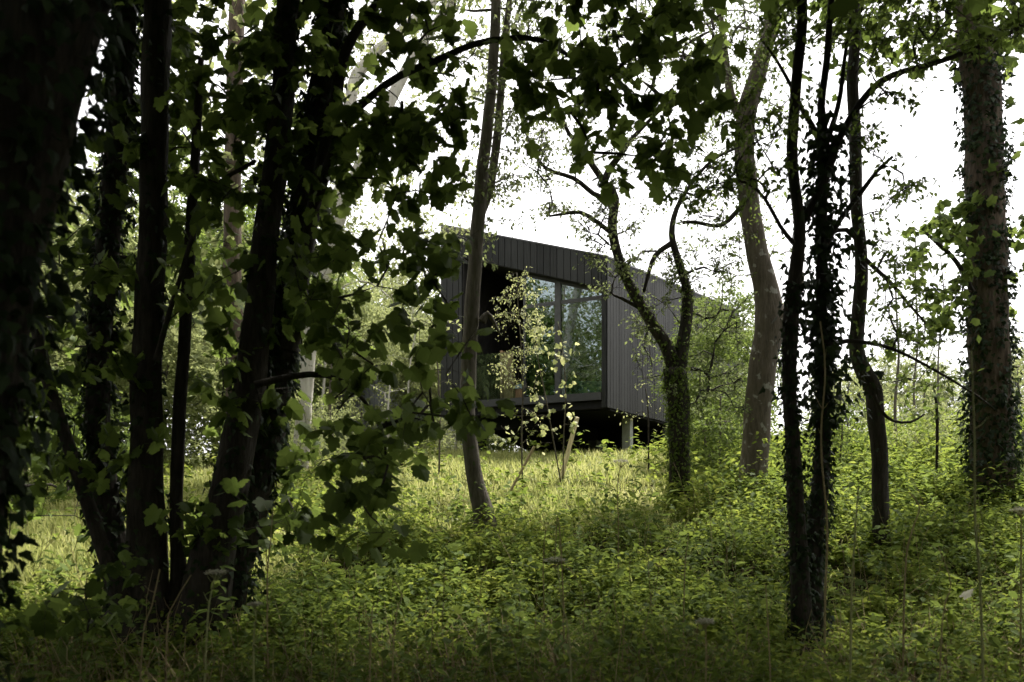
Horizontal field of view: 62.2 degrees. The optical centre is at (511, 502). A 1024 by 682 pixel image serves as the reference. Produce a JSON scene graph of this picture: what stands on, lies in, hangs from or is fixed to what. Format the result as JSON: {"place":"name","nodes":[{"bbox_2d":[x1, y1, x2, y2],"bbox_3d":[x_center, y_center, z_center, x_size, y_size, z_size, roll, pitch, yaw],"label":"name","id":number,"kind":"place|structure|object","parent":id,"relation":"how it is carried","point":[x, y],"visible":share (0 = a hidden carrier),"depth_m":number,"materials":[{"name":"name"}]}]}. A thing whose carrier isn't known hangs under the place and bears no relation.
{"place":"outdoors","nodes":[
{"label":"outdoors","id":0,"kind":"place"},
{"bbox_2d":[514,384,521,397],"bbox_3d":[0.246,-3.142,24.313,0.680,0.520,0.440,0,0,29],"label":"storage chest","id":1,"kind":"object","parent":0,"point":[517,392],"visible":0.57,"depth_m":24.12,"materials":[{"name":"brown wood"}]},
{"bbox_2d":[18,446,1023,681],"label":"ground","id":2,"kind":"structure","parent":0,"point":[752,574],"depth_m":10.62,"materials":[{"name":"green plant"}]},
{"bbox_2d":[10,413,79,511],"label":"leafy bush","id":3,"kind":"object","parent":2,"relation":"on","point":[49,493],"visible":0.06,"depth_m":14.65,"materials":[{"name":"green plant"}]},
{"bbox_2d":[22,410,72,481],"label":"leafy bush","id":4,"kind":"object","parent":2,"relation":"on","point":[29,467],"visible":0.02,"depth_m":17.11,"materials":[{"name":"green plant"}]},
{"bbox_2d":[22,359,119,480],"bbox_3d":[-10.894,-1.663,19.815,3.365,3.316,3.320,0,0,-16],"label":"leafy bush","id":5,"kind":"object","parent":2,"relation":"on","point":[61,365],"depth_m":19.54,"materials":[{"name":"green plant"}]},
{"bbox_2d":[0,0,143,681],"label":"leaning tree","id":6,"kind":"object","parent":2,"relation":"on","point":[49,58],"visible":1,"depth_m":3.52,"materials":[{"name":"green plant"}]},
{"bbox_2d":[24,385,129,494],"bbox_3d":[-8.323,-1.115,16.593,2.727,2.724,2.764,0,0,25],"label":"leafy bush","id":7,"kind":"object","parent":2,"relation":"on","point":[125,432],"visible":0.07,"depth_m":16.38,"materials":[{"name":"green plant"}]},
{"bbox_2d":[28,189,137,476],"bbox_3d":[-11.705,-3.956,18.875,6.711,8.586,6.849,0,0,-31],"label":"leafy tree","id":8,"kind":"object","parent":2,"relation":"on","point":[57,354],"visible":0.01,"depth_m":19.32,"materials":[{"name":"green plant"}]},
{"bbox_2d":[36,155,172,449],"bbox_3d":[-13.172,-4.946,24.108,7.457,9.540,7.610,0,0,-39],"label":"leafy tree","id":9,"kind":"object","parent":2,"relation":"on","point":[129,247],"visible":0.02,"depth_m":23.44,"materials":[{"name":"green plant"}]},
{"bbox_2d":[62,378,171,458],"bbox_3d":[-10.389,-1.970,21.881,3.606,3.552,3.557,0,0,41],"label":"leafy bush","id":10,"kind":"object","parent":2,"relation":"on","point":[124,421],"visible":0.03,"depth_m":21.53,"materials":[{"name":"green plant"}]},
{"bbox_2d":[31,169,203,450],"bbox_3d":[-15.143,-6.234,31.840,9.513,11.924,9.321,0,0,-6],"label":"leafy tree","id":11,"kind":"object","parent":2,"relation":"on","point":[181,196],"depth_m":31.61,"materials":[{"name":"green plant"}]},
{"bbox_2d":[55,253,225,474],"bbox_3d":[-8.849,-3.119,21.140,4.474,5.724,4.566,0,0,6],"label":"leafy tree","id":12,"kind":"object","parent":2,"relation":"on","point":[170,347],"visible":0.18,"depth_m":20.68,"materials":[{"name":"green plant"}]},
{"bbox_2d":[139,569,159,681],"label":"dry stalk","id":13,"kind":"object","parent":2,"relation":"on","point":[140,675],"visible":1,"depth_m":5.20,"materials":[{"name":"plant"}]},
{"bbox_2d":[54,124,277,457],"bbox_3d":[-10.614,-6.292,26.973,7.706,12.818,8.307,0,0,0],"label":"leafy tree","id":14,"kind":"object","parent":2,"relation":"on","point":[209,254],"visible":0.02,"depth_m":26.03,"materials":[{"name":"green plant"}]},
{"bbox_2d":[163,575,190,681],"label":"dry stalk","id":15,"kind":"object","parent":2,"relation":"on","point":[166,655],"visible":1,"depth_m":5.40,"materials":[{"name":"plant"}]},
{"bbox_2d":[165,167,256,451],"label":"leafy tree","id":16,"kind":"object","parent":2,"relation":"on","point":[172,397],"depth_m":35.09,"materials":[{"name":"green plant"}]},
{"bbox_2d":[203,569,227,681],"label":"seed head plant","id":17,"kind":"object","parent":2,"relation":"on","point":[211,572],"visible":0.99,"depth_m":5.20,"materials":[{"name":"plant"}]},
{"bbox_2d":[163,263,322,464],"bbox_3d":[-7.754,-3.626,24.126,4.947,6.201,4.847,0,0,-27],"label":"leafy tree","id":18,"kind":"object","parent":2,"relation":"on","point":[204,420],"visible":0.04,"depth_m":23.38,"materials":[{"name":"green plant"}]},
{"bbox_2d":[197,385,296,447],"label":"leafy bush","id":19,"kind":"object","parent":2,"relation":"on","point":[219,387],"visible":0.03,"depth_m":23.71,"materials":[{"name":"green plant"}]},
{"bbox_2d":[137,0,357,413],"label":"pale trunk tree","id":20,"kind":"object","parent":2,"relation":"on","point":[236,8],"visible":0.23,"depth_m":15.86,"materials":[{"name":"green plant"}]},
{"bbox_2d":[247,601,262,681],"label":"seed head plant","id":21,"kind":"object","parent":2,"relation":"on","point":[254,604],"visible":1,"depth_m":4.40,"materials":[{"name":"plant"}]},
{"bbox_2d":[136,146,374,447],"bbox_3d":[-9.369,-6.467,31.084,8.306,12.818,7.705,0,0,-25],"label":"leafy tree","id":22,"kind":"object","parent":2,"relation":"on","point":[347,280],"visible":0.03,"depth_m":30.56,"materials":[{"name":"green plant"}]},
{"bbox_2d":[264,505,275,681],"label":"dry stalk","id":23,"kind":"object","parent":2,"relation":"on","point":[267,590],"visible":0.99,"depth_m":6.20,"materials":[{"name":"plant"}]},
{"bbox_2d":[219,248,391,448],"bbox_3d":[-8.771,-5.315,33.013,7.610,9.540,7.457,0,0,28],"label":"leafy tree","id":24,"kind":"object","parent":2,"relation":"on","point":[318,380],"visible":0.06,"depth_m":32.58,"materials":[{"name":"green plant"}]},
{"bbox_2d":[287,403,348,468],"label":"leafy bush","id":25,"kind":"object","parent":2,"relation":"on","point":[322,445],"visible":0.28,"depth_m":18.79,"materials":[{"name":"green plant"}]},
{"bbox_2d":[287,387,359,456],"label":"leafy bush","id":26,"kind":"object","parent":2,"relation":"on","point":[321,402],"visible":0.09,"depth_m":26.09,"materials":[{"name":"green plant"}]},
{"bbox_2d":[299,352,357,453],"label":"slim tree","id":27,"kind":"object","parent":2,"relation":"on","point":[323,389],"visible":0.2,"depth_m":29.96,"materials":[{"name":"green plant"}]},
{"bbox_2d":[315,324,363,454],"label":"slim tree","id":28,"kind":"object","parent":2,"relation":"on","point":[329,405],"visible":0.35,"depth_m":24.98,"materials":[{"name":"green plant"}]},
{"bbox_2d":[290,239,424,428],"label":"leafy tree","id":29,"kind":"object","parent":2,"relation":"on","point":[375,288],"visible":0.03,"depth_m":36.94,"materials":[{"name":"green plant"}]},
{"bbox_2d":[352,604,374,681],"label":"dry stalk","id":30,"kind":"object","parent":2,"relation":"on","point":[369,657],"visible":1,"depth_m":4.60,"materials":[{"name":"plant"}]},
{"bbox_2d":[321,396,409,449],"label":"leafy bush","id":31,"kind":"object","parent":2,"relation":"on","point":[357,410],"visible":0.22,"depth_m":28.94,"materials":[{"name":"green plant"}]},
{"bbox_2d":[316,285,429,452],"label":"leafy tree","id":32,"kind":"object","parent":2,"relation":"on","point":[378,309],"visible":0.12,"depth_m":32.78,"materials":[{"name":"green plant"}]},
{"bbox_2d":[334,235,413,327],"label":"leafy tree","id":33,"kind":"object","parent":2,"relation":"on","point":[359,266],"visible":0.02,"depth_m":46.92,"materials":[{"name":"green plant"}]},
{"bbox_2d":[1,0,747,663],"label":"sycamore tree","id":34,"kind":"object","parent":2,"relation":"on","point":[285,300],"visible":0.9,"depth_m":7.27,"materials":[{"name":"green plant"}]},
{"bbox_2d":[226,0,523,475],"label":"pale leaning tree","id":35,"kind":"object","parent":2,"relation":"on","point":[307,384],"visible":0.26,"depth_m":18.91,"materials":[{"name":"green plant"}]},
{"bbox_2d":[354,332,432,448],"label":"slim tree","id":36,"kind":"object","parent":2,"relation":"on","point":[388,399],"visible":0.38,"depth_m":23.98,"materials":[{"name":"green plant"}]},
{"bbox_2d":[388,575,401,681],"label":"dry stalk","id":37,"kind":"object","parent":2,"relation":"on","point":[394,629],"visible":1,"depth_m":5.00,"materials":[{"name":"plant"}]},
{"bbox_2d":[350,271,440,358],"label":"leafy tree","id":38,"kind":"object","parent":2,"relation":"on","point":[394,281],"depth_m":39.01,"materials":[{"name":"green plant"}]},
{"bbox_2d":[312,361,491,452],"bbox_3d":[-4.818,-3.371,34.300,7.174,4.194,4.400,0,0,26],"label":"bush","id":39,"kind":"object","parent":2,"relation":"on","point":[373,401],"depth_m":32.26,"materials":[{"name":"plant"}]},
{"bbox_2d":[393,335,428,452],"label":"slim tree","id":40,"kind":"object","parent":2,"relation":"on","point":[410,359],"visible":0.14,"depth_m":27.98,"materials":[{"name":"green plant"}]},
{"bbox_2d":[369,307,490,451],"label":"leafy tree","id":41,"kind":"object","parent":2,"relation":"on","point":[398,398],"visible":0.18,"depth_m":29.43,"materials":[{"name":"green plant"}]},
{"bbox_2d":[404,396,461,452],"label":"leafy bush","id":42,"kind":"object","parent":2,"relation":"on","point":[444,443],"visible":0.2,"depth_m":26.87,"materials":[{"name":"green plant"}]},
{"bbox_2d":[432,362,455,475],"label":"leafy sapling","id":43,"kind":"object","parent":2,"relation":"on","point":[440,421],"visible":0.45,"depth_m":16.99,"materials":[{"name":"green plant"}]},
{"bbox_2d":[431,418,497,449],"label":"leafy bush","id":44,"kind":"object","parent":2,"relation":"on","point":[451,428],"visible":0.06,"depth_m":30.78,"materials":[{"name":"green plant"}]},
{"bbox_2d":[444,394,496,450],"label":"slim tree","id":45,"kind":"object","parent":2,"relation":"on","point":[455,446],"visible":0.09,"depth_m":25.97,"materials":[{"name":"green plant"}]},
{"bbox_2d":[452,431,518,452],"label":"leafy bush","id":46,"kind":"object","parent":2,"relation":"on","point":[492,447],"visible":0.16,"depth_m":27.33,"materials":[{"name":"green plant"}]},
{"bbox_2d":[489,434,520,451],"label":"leafy bush","id":47,"kind":"object","parent":2,"relation":"on","point":[495,436],"visible":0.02,"depth_m":29.80,"materials":[{"name":"green plant"}]},
{"bbox_2d":[0,389,1023,681],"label":"undergrowth","id":48,"kind":"object","parent":2,"relation":"on","point":[908,459],"visible":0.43,"depth_m":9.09,"materials":[{"name":"green plant"}]},
{"bbox_2d":[959,589,972,599],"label":"dead leaf","id":49,"kind":"object","parent":48,"relation":"on","point":[966,594],"visible":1,"depth_m":6.21,"materials":[{"name":"beige plant"}]},
{"bbox_2d":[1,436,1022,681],"bbox_3d":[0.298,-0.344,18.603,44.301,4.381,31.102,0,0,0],"label":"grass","id":50,"kind":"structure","parent":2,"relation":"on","point":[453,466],"depth_m":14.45,"materials":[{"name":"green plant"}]},
{"bbox_2d":[0,580,1023,681],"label":"dry grass","id":51,"kind":"structure","parent":2,"relation":"on","point":[111,678],"depth_m":6.69,"materials":[{"name":"green plant"}]},
{"bbox_2d":[0,462,1023,681],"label":"dry stems","id":52,"kind":"object","parent":2,"relation":"on","point":[650,596],"visible":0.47,"depth_m":7.02,"materials":[{"name":"plant"}]},
{"bbox_2d":[487,266,549,488],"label":"birch sapling","id":53,"kind":"object","parent":2,"relation":"on","point":[532,330],"visible":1,"depth_m":15.49,"materials":[{"name":"green plant"}]},
{"bbox_2d":[407,0,634,539],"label":"slender tree","id":54,"kind":"object","parent":2,"relation":"on","point":[485,172],"visible":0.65,"depth_m":12.13,"materials":[{"name":"grey plant"}]},
{"bbox_2d":[507,446,534,494],"bbox_3d":[0.090,-0.434,15.239,0.681,1.192,0.051,0,0,-11],"label":"timber stake","id":55,"kind":"object","parent":2,"relation":"on","point":[522,468],"visible":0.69,"depth_m":15.24,"materials":[{"name":"brown wood"}]},
{"bbox_2d":[494,319,579,486],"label":"broad leaf sapling","id":56,"kind":"object","parent":2,"relation":"on","point":[553,410],"visible":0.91,"depth_m":16.19,"materials":[{"name":"green plant"}]},
{"bbox_2d":[543,528,549,656],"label":"dry stalk","id":57,"kind":"object","parent":2,"relation":"on","point":[543,584],"visible":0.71,"depth_m":7.40,"materials":[{"name":"plant"}]},
{"bbox_2d":[543,517,571,667],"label":"seed head plant","id":58,"kind":"object","parent":2,"relation":"on","point":[561,559],"visible":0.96,"depth_m":6.00,"materials":[{"name":"plant"}]},
{"bbox_2d":[554,563,571,681],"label":"dry stalk","id":59,"kind":"object","parent":2,"relation":"on","point":[569,652],"visible":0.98,"depth_m":4.60,"materials":[{"name":"plant"}]},
{"bbox_2d":[560,417,578,479],"bbox_3d":[1.084,-0.976,16.521,0.494,1.383,0.074,0,0,35],"label":"timber stake","id":60,"kind":"object","parent":2,"relation":"on","point":[568,449],"visible":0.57,"depth_m":16.48,"materials":[{"name":"brown wood"}]},
{"bbox_2d":[441,224,738,452],"bbox_3d":[3.485,-4.604,29.139,5.200,9.472,13.585,0,0,29],"label":"timber cabin","id":61,"kind":"object","parent":2,"relation":"on","point":[588,320],"visible":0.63,"depth_m":24.30,"materials":[{"name":"wood"}]},
{"bbox_2d":[523,273,601,396],"bbox_3d":[1.434,-4.633,23.045,2.508,3.506,0.100,0,0,29],"label":"window frame","id":62,"kind":"structure","parent":61,"relation":"in","point":[558,302],"depth_m":23.10,"materials":[{"name":"metal"}]},
{"bbox_2d":[614,459,626,585],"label":"seed head plant","id":63,"kind":"object","parent":2,"relation":"on","point":[621,465],"visible":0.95,"depth_m":8.99,"materials":[{"name":"plant"}]},
{"bbox_2d":[614,383,660,471],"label":"thin sapling","id":64,"kind":"object","parent":2,"relation":"on","point":[647,413],"visible":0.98,"depth_m":17.99,"materials":[{"name":"green plant"}]},
{"bbox_2d":[500,0,795,512],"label":"hawthorn tree","id":65,"kind":"object","parent":2,"relation":"on","point":[678,412],"visible":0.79,"depth_m":13.95,"materials":[{"name":"green plant"}]},
{"bbox_2d":[673,536,688,660],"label":"dry stalk","id":66,"kind":"object","parent":2,"relation":"on","point":[683,598],"visible":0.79,"depth_m":7.00,"materials":[{"name":"plant"}]},
{"bbox_2d":[652,376,745,439],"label":"leafy bush","id":67,"kind":"object","parent":2,"relation":"on","point":[695,416],"depth_m":25.80,"materials":[{"name":"green plant"}]},
{"bbox_2d":[695,617,716,681],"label":"seed head plant","id":68,"kind":"object","parent":2,"relation":"on","point":[702,622],"visible":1,"depth_m":4.40,"materials":[{"name":"plant"}]},
{"bbox_2d":[648,277,781,458],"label":"leafy tree","id":69,"kind":"object","parent":2,"relation":"on","point":[707,340],"visible":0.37,"depth_m":18.64,"materials":[{"name":"green plant"}]},
{"bbox_2d":[664,366,780,449],"bbox_3d":[5.271,-2.153,21.155,2.884,2.842,2.846,0,0,-25],"label":"leafy bush","id":70,"kind":"object","parent":2,"relation":"on","point":[744,385],"visible":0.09,"depth_m":20.95,"materials":[{"name":"green plant"}]},
{"bbox_2d":[665,384,780,477],"bbox_3d":[4.228,-1.308,16.971,2.371,2.368,2.404,0,0,0],"label":"leafy bush","id":71,"kind":"object","parent":2,"relation":"on","point":[709,427],"visible":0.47,"depth_m":16.73,"materials":[{"name":"green plant"}]},
{"bbox_2d":[584,0,878,498],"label":"beech tree","id":72,"kind":"object","parent":2,"relation":"on","point":[764,351],"visible":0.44,"depth_m":14.82,"materials":[{"name":"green plant"}]},
{"bbox_2d":[689,269,805,439],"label":"leafy tree","id":73,"kind":"object","parent":2,"relation":"on","point":[740,299],"visible":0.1,"depth_m":22.66,"materials":[{"name":"green plant"}]},
{"bbox_2d":[740,315,781,433],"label":"leafy tree","id":74,"kind":"object","parent":2,"relation":"on","point":[747,368],"depth_m":40.12,"materials":[{"name":"green plant"}]},
{"bbox_2d":[759,585,777,681],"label":"dry stalk","id":75,"kind":"object","parent":2,"relation":"on","point":[768,637],"visible":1,"depth_m":5.00,"materials":[{"name":"plant"}]},
{"bbox_2d":[815,321,828,667],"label":"dry stalk","id":76,"kind":"object","parent":2,"relation":"on","point":[826,561],"visible":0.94,"depth_m":6.89,"materials":[{"name":"plant"}]},
{"bbox_2d":[645,0,1023,667],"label":"ivy clad tree","id":77,"kind":"object","parent":2,"relation":"on","point":[805,554],"visible":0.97,"depth_m":7.41,"materials":[{"name":"green plant"}]},
{"bbox_2d":[801,352,888,433],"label":"leafy tree","id":78,"kind":"object","parent":2,"relation":"on","point":[846,384],"visible":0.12,"depth_m":43.41,"materials":[{"name":"green plant"}]},
{"bbox_2d":[799,392,892,467],"bbox_3d":[6.546,-1.254,16.894,1.923,1.895,1.897,0,0,-16],"label":"leafy bush","id":79,"kind":"object","parent":2,"relation":"on","point":[842,433],"visible":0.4,"depth_m":16.85,"materials":[{"name":"green plant"}]},
{"bbox_2d":[799,365,902,436],"bbox_3d":[9.496,-2.572,24.040,2.968,2.735,2.926,0,0,33],"label":"leafy bush","id":80,"kind":"object","parent":2,"relation":"on","point":[855,387],"visible":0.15,"depth_m":23.72,"materials":[{"name":"green plant"}]},
{"bbox_2d":[840,478,867,681],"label":"dry stalk","id":81,"kind":"object","parent":2,"relation":"on","point":[850,650],"visible":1,"depth_m":5.00,"materials":[{"name":"plant"}]},
{"bbox_2d":[805,0,965,555],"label":"kinked tree","id":82,"kind":"object","parent":2,"relation":"on","point":[874,397],"visible":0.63,"depth_m":10.93,"materials":[{"name":"green plant"}]},
{"bbox_2d":[854,347,954,426],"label":"leafy tree","id":83,"kind":"object","parent":2,"relation":"on","point":[890,373],"visible":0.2,"depth_m":46.20,"materials":[{"name":"green plant"}]},
{"bbox_2d":[880,259,928,448],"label":"slim tree","id":84,"kind":"object","parent":2,"relation":"on","point":[895,395],"visible":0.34,"depth_m":19.98,"materials":[{"name":"green plant"}]},
{"bbox_2d":[894,492,919,680],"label":"dry stalk","id":85,"kind":"object","parent":2,"relation":"on","point":[903,617],"visible":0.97,"depth_m":6.00,"materials":[{"name":"plant"}]},
{"bbox_2d":[809,0,1023,515],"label":"ivy trunk tree","id":86,"kind":"object","parent":2,"relation":"on","point":[982,241],"visible":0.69,"depth_m":13.23,"materials":[{"name":"green plant"}]},
{"bbox_2d":[898,224,947,425],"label":"slim tree","id":87,"kind":"object","parent":2,"relation":"on","point":[914,403],"visible":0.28,"depth_m":22.98,"materials":[{"name":"green plant"}]},
{"bbox_2d":[883,360,969,426],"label":"leafy bush","id":88,"kind":"object","parent":2,"relation":"on","point":[910,384],"visible":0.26,"depth_m":25.91,"materials":[{"name":"green plant"}]},
{"bbox_2d":[888,387,968,460],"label":"leafy bush","id":89,"kind":"object","parent":2,"relation":"on","point":[931,415],"visible":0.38,"depth_m":17.81,"materials":[{"name":"green plant"}]},
{"bbox_2d":[896,378,961,475],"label":"green sapling","id":90,"kind":"object","parent":2,"relation":"on","point":[936,412],"visible":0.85,"depth_m":14.58,"materials":[{"name":"green plant"}]},
{"bbox_2d":[901,244,962,419],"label":"slim tree","id":91,"kind":"object","parent":2,"relation":"on","point":[938,357],"visible":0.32,"depth_m":23.99,"materials":[{"name":"grey plant"}]},
{"bbox_2d":[903,357,969,424],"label":"leafy tree","id":92,"kind":"object","parent":2,"relation":"on","point":[956,386],"visible":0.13,"depth_m":41.67,"materials":[{"name":"green plant"}]},
{"bbox_2d":[938,546,950,681],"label":"dry stalk","id":93,"kind":"object","parent":2,"relation":"on","point":[940,664],"visible":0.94,"depth_m":5.00,"materials":[{"name":"plant"}]},
{"bbox_2d":[959,351,987,681],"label":"dry stalk","id":94,"kind":"object","parent":2,"relation":"on","point":[978,565],"visible":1,"depth_m":4.20,"materials":[{"name":"plant"}]},
{"bbox_2d":[953,358,1023,424],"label":"leafy bush","id":95,"kind":"object","parent":2,"relation":"on","point":[1017,375],"visible":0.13,"depth_m":24.71,"materials":[{"name":"green plant"}]},
{"bbox_2d":[1005,503,1023,681],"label":"seed head plant","id":96,"kind":"object","parent":2,"relation":"on","point":[1020,514],"visible":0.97,"depth_m":6.00,"materials":[{"name":"plant"}]},
{"bbox_2d":[1009,306,1023,407],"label":"slim tree","id":97,"kind":"object","parent":2,"relation":"on","point":[1018,348],"visible":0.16,"depth_m":21.40,"materials":[{"name":"green plant"}]},
{"bbox_2d":[1010,335,1023,412],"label":"leafy tree","id":98,"kind":"object","parent":2,"relation":"on","point":[1019,364],"visible":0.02,"depth_m":44.23,"materials":[{"name":"green plant"}]},
{"bbox_2d":[1015,430,1023,475],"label":"leafy bush","id":99,"kind":"object","parent":2,"relation":"on","point":[1021,447],"visible":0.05,"depth_m":14.04,"materials":[{"name":"green plant"}]},
{"bbox_2d":[30,0,1023,458],"label":"sky","id":100,"kind":"structure","parent":0,"point":[931,136],"materials":[{"name":"white"}]},
{"bbox_2d":[550,381,601,394],"bbox_3d":[2.079,-3.192,23.802,1.800,0.620,0.890,0,0,29],"label":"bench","id":101,"kind":"object","parent":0,"point":[586,386],"visible":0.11,"depth_m":23.43,"materials":[{"name":"fabric"}]}
]}

